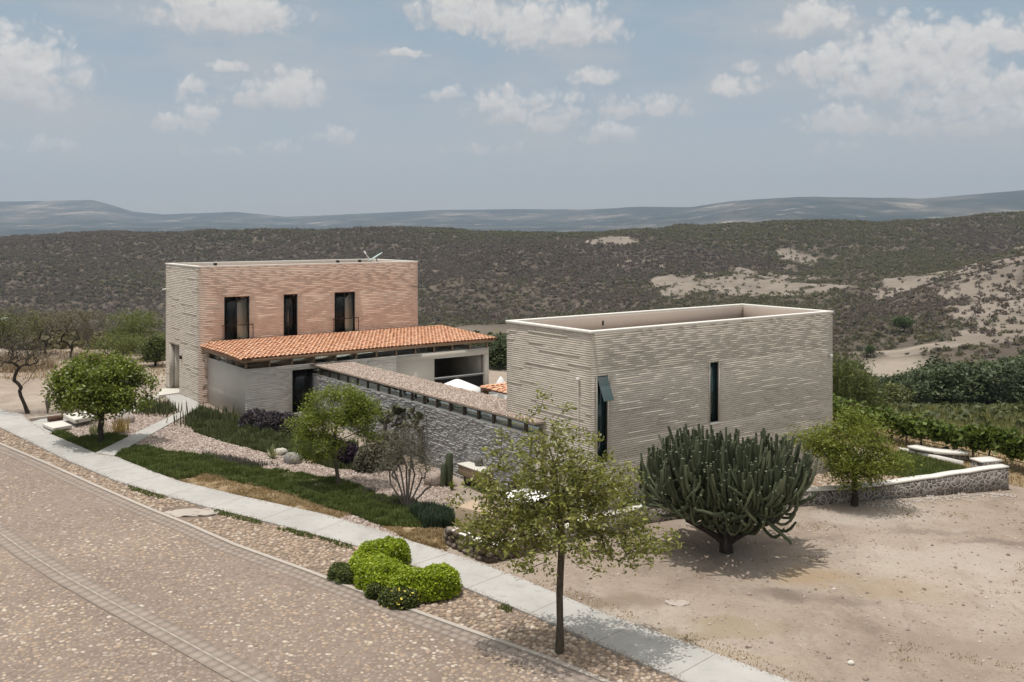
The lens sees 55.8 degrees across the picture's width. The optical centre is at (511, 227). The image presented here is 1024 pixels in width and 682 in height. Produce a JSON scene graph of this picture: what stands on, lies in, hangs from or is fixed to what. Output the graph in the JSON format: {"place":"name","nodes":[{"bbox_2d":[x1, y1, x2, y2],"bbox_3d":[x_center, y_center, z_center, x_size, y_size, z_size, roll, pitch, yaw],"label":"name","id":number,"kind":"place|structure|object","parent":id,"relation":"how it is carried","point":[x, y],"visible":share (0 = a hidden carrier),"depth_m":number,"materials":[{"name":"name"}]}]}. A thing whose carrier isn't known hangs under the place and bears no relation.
{"place":"outdoors","nodes":[
{"label":"outdoors","id":0,"kind":"place"},
{"bbox_2d":[0,349,111,372],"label":"dry tall grass","id":1,"kind":"structure","parent":0,"point":[12,367],"depth_m":65.13,"materials":[{"name":"beige plant"}]},
{"bbox_2d":[51,410,178,436],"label":"gravel","id":2,"kind":"structure","parent":0,"point":[139,424],"depth_m":46.93,"materials":[{"name":"beige gravel"}]},
{"bbox_2d":[144,398,186,416],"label":"snake plant","id":3,"kind":"object","parent":2,"relation":"on","point":[166,407],"visible":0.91,"depth_m":49.37,"materials":[{"name":"green plant"}]},
{"bbox_2d":[96,394,198,455],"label":"path","id":4,"kind":"structure","parent":0,"point":[134,438],"depth_m":46.03,"materials":[{"name":"concrete"}]},
{"bbox_2d":[180,472,349,517],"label":"dry grass","id":5,"kind":"structure","parent":0,"point":[260,489],"depth_m":36.06,"materials":[{"name":"brown plant"}]},
{"bbox_2d":[116,443,423,527],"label":"lawn","id":6,"kind":"structure","parent":0,"point":[285,475],"depth_m":37.98,"materials":[{"name":"plant"}]},
{"bbox_2d":[280,380,390,484],"bbox_3d":[-6.755,8.050,37.385,4.223,4.235,2.844,0,0,0],"label":"feathery tree","id":7,"kind":"object","parent":6,"relation":"on","point":[355,415],"visible":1,"depth_m":37.12,"materials":[{"name":"green plant"}]},
{"bbox_2d":[0,453,566,681],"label":"road","id":8,"kind":"structure","parent":0,"point":[358,669],"depth_m":25.45,"materials":[{"name":"brown stone"}]},
{"bbox_2d":[0,524,282,681],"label":"paver bedding","id":9,"kind":"object","parent":8,"relation":"on","point":[131,613],"visible":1,"depth_m":25.45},
{"bbox_2d":[0,532,260,681],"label":"joint","id":10,"kind":"object","parent":9,"relation":"on","point":[227,664],"visible":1,"depth_m":25.45,"materials":[{"name":"grey concrete"}]},
{"bbox_2d":[0,524,281,681],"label":"paver band","id":11,"kind":"object","parent":9,"relation":"on","point":[185,647],"visible":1,"depth_m":25.47,"materials":[{"name":"beige concrete"}]},
{"bbox_2d":[0,409,792,681],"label":"sidewalk","id":12,"kind":"structure","parent":0,"point":[655,650],"depth_m":28.57,"materials":[{"name":"concrete"}]},
{"bbox_2d":[381,525,447,549],"bbox_3d":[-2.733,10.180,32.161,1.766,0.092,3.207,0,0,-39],"label":"dry lawn","id":13,"kind":"structure","parent":0,"point":[406,529],"depth_m":32.35,"materials":[{"name":"beige plant"}]},
{"bbox_2d":[405,499,454,528],"bbox_3d":[-2.668,9.921,33.491,1.619,0.583,2.351,0,0,-31],"label":"rosemary","id":14,"kind":"object","parent":13,"relation":"on","point":[431,514],"visible":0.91,"depth_m":33.15,"materials":[{"name":"green plant"}]},
{"bbox_2d":[489,391,506,398],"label":"courtyard floor","id":15,"kind":"structure","parent":0,"point":[492,393],"depth_m":56.02,"materials":[{"name":"concrete"}]},
{"bbox_2d":[445,377,479,392],"bbox_3d":[-2.672,8.583,47.200,2.246,2.562,2.246,0,0,0],"label":"patio umbrella","id":16,"kind":"object","parent":15,"relation":"on","point":[458,383],"visible":0.47,"depth_m":46.86,"materials":[{"name":"white fabric"}]},
{"bbox_2d":[480,383,506,394],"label":"courtyard portico","id":17,"kind":"structure","parent":15,"relation":"on","point":[501,388],"depth_m":41.05,"materials":[{"name":"tile"}]},
{"bbox_2d":[0,346,1023,681],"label":"ground","id":18,"kind":"structure","parent":0,"point":[784,618],"depth_m":28.31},
{"bbox_2d":[0,304,45,354],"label":"desert tree","id":19,"kind":"object","parent":18,"relation":"on","point":[7,318],"visible":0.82,"depth_m":70.36,"materials":[{"name":"green plant"}]},
{"bbox_2d":[0,321,57,413],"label":"bare mesquite","id":20,"kind":"object","parent":18,"relation":"on","point":[9,348],"visible":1,"depth_m":49.40,"materials":[{"name":"brown plant"}]},
{"bbox_2d":[19,309,71,353],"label":"desert tree","id":21,"kind":"object","parent":18,"relation":"on","point":[43,331],"visible":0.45,"depth_m":72.57,"materials":[{"name":"green plant"}]},
{"bbox_2d":[33,417,91,432],"bbox_3d":[-21.974,9.546,46.768,2.844,0.191,3.600,0,0,0],"label":"driveway apron","id":22,"kind":"object","parent":18,"relation":"on","point":[40,422],"visible":0.38,"depth_m":46.94,"materials":[{"name":"concrete"}]},
{"bbox_2d":[25,307,110,357],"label":"desert tree","id":23,"kind":"object","parent":18,"relation":"on","point":[83,320],"visible":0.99,"depth_m":70.33,"materials":[{"name":"green plant"}]},
{"bbox_2d":[0,348,165,379],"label":"yard weeds","id":24,"kind":"object","parent":18,"relation":"on","point":[45,374],"visible":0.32,"depth_m":66.27,"materials":[{"name":"green plant"}]},
{"bbox_2d":[1,327,165,350],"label":"yard brush","id":25,"kind":"object","parent":18,"relation":"on","point":[61,345],"visible":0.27,"depth_m":76.31,"materials":[{"name":"green plant"}]},
{"bbox_2d":[86,331,149,355],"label":"desert tree","id":26,"kind":"object","parent":18,"relation":"on","point":[124,345],"visible":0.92,"depth_m":68.40,"materials":[{"name":"green plant"}]},
{"bbox_2d":[97,307,165,352],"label":"desert tree","id":27,"kind":"object","parent":18,"relation":"on","point":[132,323],"visible":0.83,"depth_m":73.00,"materials":[{"name":"green plant"}]},
{"bbox_2d":[136,331,165,366],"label":"dark bush","id":28,"kind":"object","parent":18,"relation":"on","point":[154,349],"visible":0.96,"depth_m":65.87,"materials":[{"name":"green plant"}]},
{"bbox_2d":[116,406,452,550],"bbox_3d":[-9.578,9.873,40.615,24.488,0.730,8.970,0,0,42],"label":"gravel bed","id":29,"kind":"object","parent":18,"relation":"on","point":[315,473],"visible":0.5,"depth_m":39.09,"materials":[{"name":"beige gravel"}]},
{"bbox_2d":[335,441,368,466],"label":"purple shrub","id":30,"kind":"object","parent":29,"relation":"on","point":[348,454],"visible":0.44,"depth_m":40.13,"materials":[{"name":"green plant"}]},
{"bbox_2d":[353,428,403,472],"bbox_3d":[-5.528,9.221,40.355,1.542,1.581,2.686,0,0,26],"label":"grey shrub","id":31,"kind":"object","parent":29,"relation":"on","point":[363,462],"visible":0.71,"depth_m":39.63,"materials":[{"name":"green plant"}]},
{"bbox_2d":[365,415,444,505],"bbox_3d":[-3.886,8.480,34.974,3.162,3.455,1.602,0,0,0],"label":"wispy shrub","id":32,"kind":"object","parent":29,"relation":"on","point":[406,500],"visible":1,"depth_m":34.95,"materials":[{"name":"grey plant"}]},
{"bbox_2d":[162,259,417,403],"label":"brick house","id":33,"kind":"structure","parent":18,"relation":"on","point":[207,302],"depth_m":55.57,"materials":[{"name":"brown brick"}]},
{"bbox_2d":[224,296,248,339],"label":"window","id":34,"kind":"structure","parent":33,"relation":"in","point":[236,309],"depth_m":53.70,"materials":[{"name":"black glass"}]},
{"bbox_2d":[284,294,296,335],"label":"window","id":35,"kind":"structure","parent":33,"relation":"in","point":[288,298],"depth_m":55.56,"materials":[{"name":"black glass"}]},
{"bbox_2d":[335,292,354,331],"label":"window","id":36,"kind":"structure","parent":33,"relation":"in","point":[344,301],"depth_m":57.54,"materials":[{"name":"black glass"}]},
{"bbox_2d":[0,442,612,681],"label":"kerb strip","id":37,"kind":"object","parent":18,"relation":"on","point":[541,655],"visible":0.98,"depth_m":28.64,"materials":[{"name":"grey concrete"}]},
{"bbox_2d":[0,445,600,681],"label":"kerb pavers","id":38,"kind":"object","parent":37,"relation":"on","point":[542,664],"visible":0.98,"depth_m":27.84,"materials":[{"name":"grey concrete"}]},
{"bbox_2d":[189,449,454,517],"bbox_3d":[-7.299,9.882,37.746,14.483,0.642,2.151,0,0,33],"label":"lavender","id":39,"kind":"object","parent":18,"relation":"on","point":[230,458],"visible":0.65,"depth_m":40.09,"materials":[{"name":"plant"}]},
{"bbox_2d":[0,428,678,681],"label":"verge","id":40,"kind":"structure","parent":18,"relation":"on","point":[628,676],"depth_m":26.56,"materials":[{"name":"beige gravel"}]},
{"bbox_2d":[164,507,219,516],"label":"flat slab","id":41,"kind":"structure","parent":40,"relation":"on","point":[187,512],"depth_m":33.85,"materials":[{"name":"beige stone"}]},
{"bbox_2d":[128,485,511,639],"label":"verge weeds","id":42,"kind":"object","parent":40,"relation":"on","point":[299,533],"visible":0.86,"depth_m":32.30,"materials":[{"name":"green plant"}]},
{"bbox_2d":[326,561,354,584],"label":"shrub","id":43,"kind":"object","parent":40,"relation":"on","point":[340,572],"visible":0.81,"depth_m":27.94,"materials":[{"name":"green plant"}]},
{"bbox_2d":[0,426,687,681],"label":"edge grit","id":44,"kind":"object","parent":40,"relation":"on","point":[409,563],"visible":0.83,"depth_m":27.04,"materials":[{"name":"beige gravel"}]},
{"bbox_2d":[363,578,385,599],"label":"flowering shrub","id":45,"kind":"object","parent":40,"relation":"on","point":[372,592],"visible":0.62,"depth_m":26.80,"materials":[{"name":"green plant"}]},
{"bbox_2d":[377,585,420,610],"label":"flowering shrub","id":46,"kind":"object","parent":40,"relation":"on","point":[399,598],"visible":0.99,"depth_m":26.27,"materials":[{"name":"green plant"}]},
{"bbox_2d":[348,535,462,601],"bbox_3d":[-3.322,9.847,28.022,2.525,0.928,4.076,0,0,-37],"label":"clipped hedge","id":47,"kind":"object","parent":40,"relation":"on","point":[386,558],"visible":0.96,"depth_m":27.18,"materials":[{"name":"green plant"}]},
{"bbox_2d":[441,383,686,653],"bbox_3d":[1.262,7.245,24.012,5.025,6.743,4.530,0,0,35],"label":"young tree","id":48,"kind":"object","parent":40,"relation":"on","point":[565,498],"visible":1,"depth_m":23.72,"materials":[{"name":"green plant"}]},
{"bbox_2d":[200,325,496,415],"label":"tile roof pavilion","id":49,"kind":"structure","parent":18,"relation":"on","point":[269,373],"depth_m":52.09,"materials":[{"name":"ceramic"}]},
{"bbox_2d":[292,368,318,412],"bbox_3d":[-10.647,8.400,50.106,1.684,2.194,0.080,0,0,-37],"label":"entrance door","id":50,"kind":"structure","parent":49,"relation":"in","point":[299,377],"depth_m":49.86,"materials":[{"name":"brown metal"}]},
{"bbox_2d":[372,400,407,431],"bbox_3d":[-5.491,8.773,42.469,2.040,2.514,1.454,0,0,39],"label":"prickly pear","id":51,"kind":"object","parent":18,"relation":"on","point":[394,411],"visible":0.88,"depth_m":42.37,"materials":[{"name":"green plant"}]},
{"bbox_2d":[3,409,789,681],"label":"edge grit","id":52,"kind":"object","parent":18,"relation":"on","point":[25,416],"visible":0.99,"depth_m":29.27,"materials":[{"name":"beige gravel"}]},
{"bbox_2d":[400,405,425,463],"bbox_3d":[-4.253,8.801,40.928,0.942,2.589,1.156,0,0,-40],"label":"prickly pear","id":53,"kind":"object","parent":18,"relation":"on","point":[419,414],"visible":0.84,"depth_m":40.93,"materials":[{"name":"green plant"}]},
{"bbox_2d":[311,361,545,506],"bbox_3d":[-3.977,8.682,43.070,2.146,3.355,18.880,0,0,-37],"label":"stone corridor","id":54,"kind":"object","parent":18,"relation":"on","point":[457,423],"visible":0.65,"depth_m":40.27,"materials":[{"name":"stone"}]},
{"bbox_2d":[457,461,492,491],"bbox_3d":[-1.210,9.689,37.697,1.110,0.850,1.680,0,0,-36],"label":"stone counter","id":55,"kind":"object","parent":18,"relation":"on","point":[466,469],"visible":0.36,"depth_m":37.52,"materials":[{"name":"beige stone"}]},
{"bbox_2d":[455,500,510,537],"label":"beige wall","id":56,"kind":"structure","parent":18,"relation":"on","point":[468,509],"depth_m":32.11,"materials":[{"name":"paint"}]},
{"bbox_2d":[444,526,550,563],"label":"rubble wall","id":57,"kind":"structure","parent":18,"relation":"on","point":[449,531],"depth_m":30.33,"materials":[{"name":"grey stone"}]},
{"bbox_2d":[489,339,506,369],"bbox_3d":[-0.426,8.604,65.070,3.220,2.141,2.914,0,0,-15],"label":"valley tree","id":58,"kind":"object","parent":18,"relation":"on","point":[501,356],"visible":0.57,"depth_m":64.76,"materials":[{"name":"green plant"}]},
{"bbox_2d":[505,304,833,517],"bbox_3d":[6.814,7.003,39.094,13.800,6.895,5.298,0,0,-36],"label":"brick annex","id":59,"kind":"object","parent":18,"relation":"on","point":[631,385],"visible":0.59,"depth_m":36.39,"materials":[{"name":"beige brick"}]},
{"bbox_2d":[596,374,613,465],"bbox_3d":[3.188,6.647,33.439,0.620,3.105,0.518,0,0,-36],"label":"slit window","id":60,"kind":"structure","parent":59,"relation":"in","point":[604,394],"depth_m":33.57,"materials":[{"name":"black glass"}]},
{"bbox_2d":[709,360,720,424],"bbox_3d":[7.684,6.285,36.946,0.620,2.410,0.230,0,0,-36],"label":"slit window","id":61,"kind":"structure","parent":59,"relation":"in","point":[713,367],"depth_m":37.03,"materials":[{"name":"black glass"}]},
{"bbox_2d":[636,423,817,553],"bbox_3d":[6.848,8.508,31.051,5.823,4.145,5.241,0,0,0],"label":"candelabra cactus","id":62,"kind":"object","parent":18,"relation":"on","point":[737,488],"visible":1,"depth_m":29.83,"materials":[{"name":"green plant"}]},
{"bbox_2d":[492,507,1023,680],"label":"lot weeds","id":63,"kind":"object","parent":18,"relation":"on","point":[899,649],"visible":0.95,"depth_m":25.93,"materials":[{"name":"green plant"}]},
{"bbox_2d":[493,497,1023,681],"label":"lot pebbles","id":64,"kind":"object","parent":18,"relation":"on","point":[864,678],"visible":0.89,"depth_m":28.49,"materials":[{"name":"beige gravel"}]},
{"bbox_2d":[551,464,1008,544],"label":"garden wall","id":65,"kind":"structure","parent":18,"relation":"on","point":[990,478],"depth_m":37.35,"materials":[{"name":"grey stone"}]},
{"bbox_2d":[773,403,923,506],"bbox_3d":[12.637,8.526,36.090,4.947,4.034,3.824,0,0,-18],"label":"bushy tree","id":66,"kind":"object","parent":18,"relation":"on","point":[850,462],"visible":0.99,"depth_m":35.63,"materials":[{"name":"green plant"}]},
{"bbox_2d":[865,490,1016,511],"bbox_3d":[16.531,10.403,37.062,6.658,0.153,1.333,0,0,-19],"label":"gravel strip","id":67,"kind":"object","parent":18,"relation":"on","point":[911,500],"depth_m":36.99,"materials":[{"name":"beige gravel"}]},
{"bbox_2d":[970,456,1001,467],"bbox_3d":[19.364,10.047,39.547,1.000,1.190,0.680,0,0,-16],"label":"bench","id":68,"kind":"object","parent":18,"relation":"on","point":[981,461],"depth_m":39.37,"materials":[{"name":"white concrete"}]},
{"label":"gravel bed","id":69,"kind":"structure","parent":18,"relation":"on","visible":0},
{"bbox_2d":[104,415,129,432],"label":"straw grass","id":70,"kind":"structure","parent":69,"relation":"on","point":[121,426],"depth_m":45.34,"materials":[{"name":"yellow plant"}]},
{"bbox_2d":[0,214,1023,434],"bbox_3d":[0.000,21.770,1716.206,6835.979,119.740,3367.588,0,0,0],"label":"hillside","id":71,"kind":"structure","parent":0,"point":[889,361],"depth_m":648.89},
{"bbox_2d":[0,211,1023,363],"bbox_3d":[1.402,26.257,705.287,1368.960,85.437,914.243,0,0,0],"label":"dry scrub","id":72,"kind":"object","parent":71,"relation":"on","point":[454,268],"visible":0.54,"depth_m":776.90,"materials":[{"name":"green plant"}]},
{"bbox_2d":[833,355,875,403],"bbox_3d":[19.310,9.203,56.025,2.868,3.735,2.546,0,0,-28],"label":"tall reed","id":73,"kind":"object","parent":71,"relation":"on","point":[855,392],"visible":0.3,"depth_m":55.67,"materials":[{"name":"green plant"}]},
{"bbox_2d":[836,363,878,407],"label":"tall reed","id":74,"kind":"object","parent":71,"relation":"on","point":[866,383],"visible":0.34,"depth_m":56.40,"materials":[{"name":"green plant"}]},
{"bbox_2d":[882,382,917,403],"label":"valley tree","id":75,"kind":"object","parent":71,"relation":"on","point":[893,389],"visible":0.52,"depth_m":97.96,"materials":[{"name":"green plant"}]},
{"bbox_2d":[890,315,915,331],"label":"valley tree","id":76,"kind":"object","parent":71,"relation":"on","point":[901,322],"visible":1,"depth_m":316.76,"materials":[{"name":"green plant"}]},
{"bbox_2d":[879,373,936,404],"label":"valley tree","id":77,"kind":"object","parent":71,"relation":"on","point":[921,391],"visible":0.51,"depth_m":100.44,"materials":[{"name":"green plant"}]},
{"bbox_2d":[891,366,964,402],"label":"valley tree","id":78,"kind":"object","parent":71,"relation":"on","point":[916,376],"visible":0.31,"depth_m":107.20,"materials":[{"name":"green plant"}]},
{"bbox_2d":[854,401,1023,436],"bbox_3d":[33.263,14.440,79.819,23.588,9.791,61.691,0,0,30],"label":"slope grass","id":79,"kind":"structure","parent":71,"relation":"on","point":[957,410],"depth_m":80.75,"materials":[{"name":"green plant"}]},
{"bbox_2d":[898,367,988,403],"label":"valley tree","id":80,"kind":"object","parent":71,"relation":"on","point":[948,392],"visible":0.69,"depth_m":105.75,"materials":[{"name":"green plant"}]},
{"bbox_2d":[944,359,1023,404],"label":"valley tree","id":81,"kind":"object","parent":71,"relation":"on","point":[988,373],"visible":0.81,"depth_m":106.58,"materials":[{"name":"green plant"}]},
{"bbox_2d":[980,354,1023,404],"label":"valley tree","id":82,"kind":"object","parent":71,"relation":"on","point":[1020,361],"visible":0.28,"depth_m":115.83,"materials":[{"name":"green plant"}]},
{"bbox_2d":[0,190,1023,236],"bbox_3d":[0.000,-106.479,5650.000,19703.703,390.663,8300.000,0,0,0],"label":"hills","id":83,"kind":"structure","parent":0,"point":[32,217],"depth_m":5977.98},
{"bbox_2d":[0,0,1023,216],"label":"sky","id":84,"kind":"structure","parent":0,"point":[284,108],"materials":[{"name":"blue"}]},
{"bbox_2d":[832,349,860,399],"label":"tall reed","id":85,"kind":"object","parent":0,"point":[843,375],"visible":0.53,"depth_m":54.57,"materials":[{"name":"green plant"}]},
{"bbox_2d":[872,450,966,477],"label":"side grass","id":86,"kind":"structure","parent":0,"point":[931,466],"depth_m":41.45,"materials":[{"name":"green plant"}]},
{"bbox_2d":[832,417,1023,486],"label":"vineyard ground","id":87,"kind":"structure","parent":0,"point":[1015,469],"depth_m":43.95,"materials":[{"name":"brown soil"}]},
{"bbox_2d":[832,393,856,426],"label":"grape vine","id":88,"kind":"object","parent":87,"relation":"on","point":[838,400],"visible":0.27,"depth_m":48.27,"materials":[{"name":"green plant"}]},
{"bbox_2d":[836,401,875,424],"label":"grape vine","id":89,"kind":"object","parent":87,"relation":"on","point":[862,409],"visible":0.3,"depth_m":47.57,"materials":[{"name":"green plant"}]},
{"bbox_2d":[866,405,915,440],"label":"grape vine","id":90,"kind":"object","parent":87,"relation":"on","point":[884,412],"visible":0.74,"depth_m":45.96,"materials":[{"name":"green plant"}]},
{"bbox_2d":[895,411,946,445],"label":"grape vine","id":91,"kind":"object","parent":87,"relation":"on","point":[913,427],"visible":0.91,"depth_m":44.80,"materials":[{"name":"green plant"}]},
{"bbox_2d":[907,445,969,461],"bbox_3d":[19.104,10.131,43.350,2.618,0.420,0.918,0,0,33],"label":"curved bench","id":92,"kind":"object","parent":87,"relation":"on","point":[962,455],"visible":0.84,"depth_m":42.96,"materials":[{"name":"white concrete"}]},
{"bbox_2d":[925,421,982,449],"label":"grape vine","id":93,"kind":"object","parent":87,"relation":"on","point":[947,433],"visible":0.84,"depth_m":43.45,"materials":[{"name":"green plant"}]},
{"bbox_2d":[958,424,1020,454],"bbox_3d":[21.041,9.536,42.444,2.295,1.924,2.116,0,0,-36],"label":"grape vine","id":94,"kind":"object","parent":87,"relation":"on","point":[988,436],"visible":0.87,"depth_m":42.16,"materials":[{"name":"green plant"}]},
{"bbox_2d":[995,432,1023,460],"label":"grape vine","id":95,"kind":"object","parent":87,"relation":"on","point":[1015,446],"visible":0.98,"depth_m":41.20,"materials":[{"name":"green plant"}]},
{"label":"side gravel","id":96,"kind":"structure","parent":0,"visible":0},
{"bbox_2d":[810,472,903,486],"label":"side stones","id":97,"kind":"object","parent":96,"relation":"on","point":[818,481],"visible":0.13,"depth_m":39.27,"materials":[{"name":"beige gravel"}]},
{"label":"ground cover soil","id":98,"kind":"structure","parent":0,"visible":0},
{"bbox_2d":[237,407,302,432],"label":"purple shrub","id":99,"kind":"object","parent":98,"relation":"on","point":[263,418],"visible":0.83,"depth_m":45.95,"materials":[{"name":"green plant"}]},
{"bbox_2d":[188,404,359,469],"bbox_3d":[-11.235,9.446,45.302,14.588,1.028,4.599,0,0,40],"label":"ground cover","id":100,"kind":"object","parent":98,"relation":"on","point":[248,436],"visible":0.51,"depth_m":44.54,"materials":[{"name":"green plant"}]},
{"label":"corner turf","id":101,"kind":"structure","parent":0,"visible":0},
{"bbox_2d":[52,429,127,452],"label":"corner grass","id":102,"kind":"structure","parent":101,"relation":"on","point":[110,438],"depth_m":43.71,"materials":[{"name":"green plant"}]},
{"bbox_2d":[37,345,165,442],"bbox_3d":[-18.245,7.598,43.344,4.525,4.490,4.726,0,0,41],"label":"citrus tree","id":103,"kind":"object","parent":101,"relation":"on","point":[109,384],"visible":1,"depth_m":42.62,"materials":[{"name":"green plant"}]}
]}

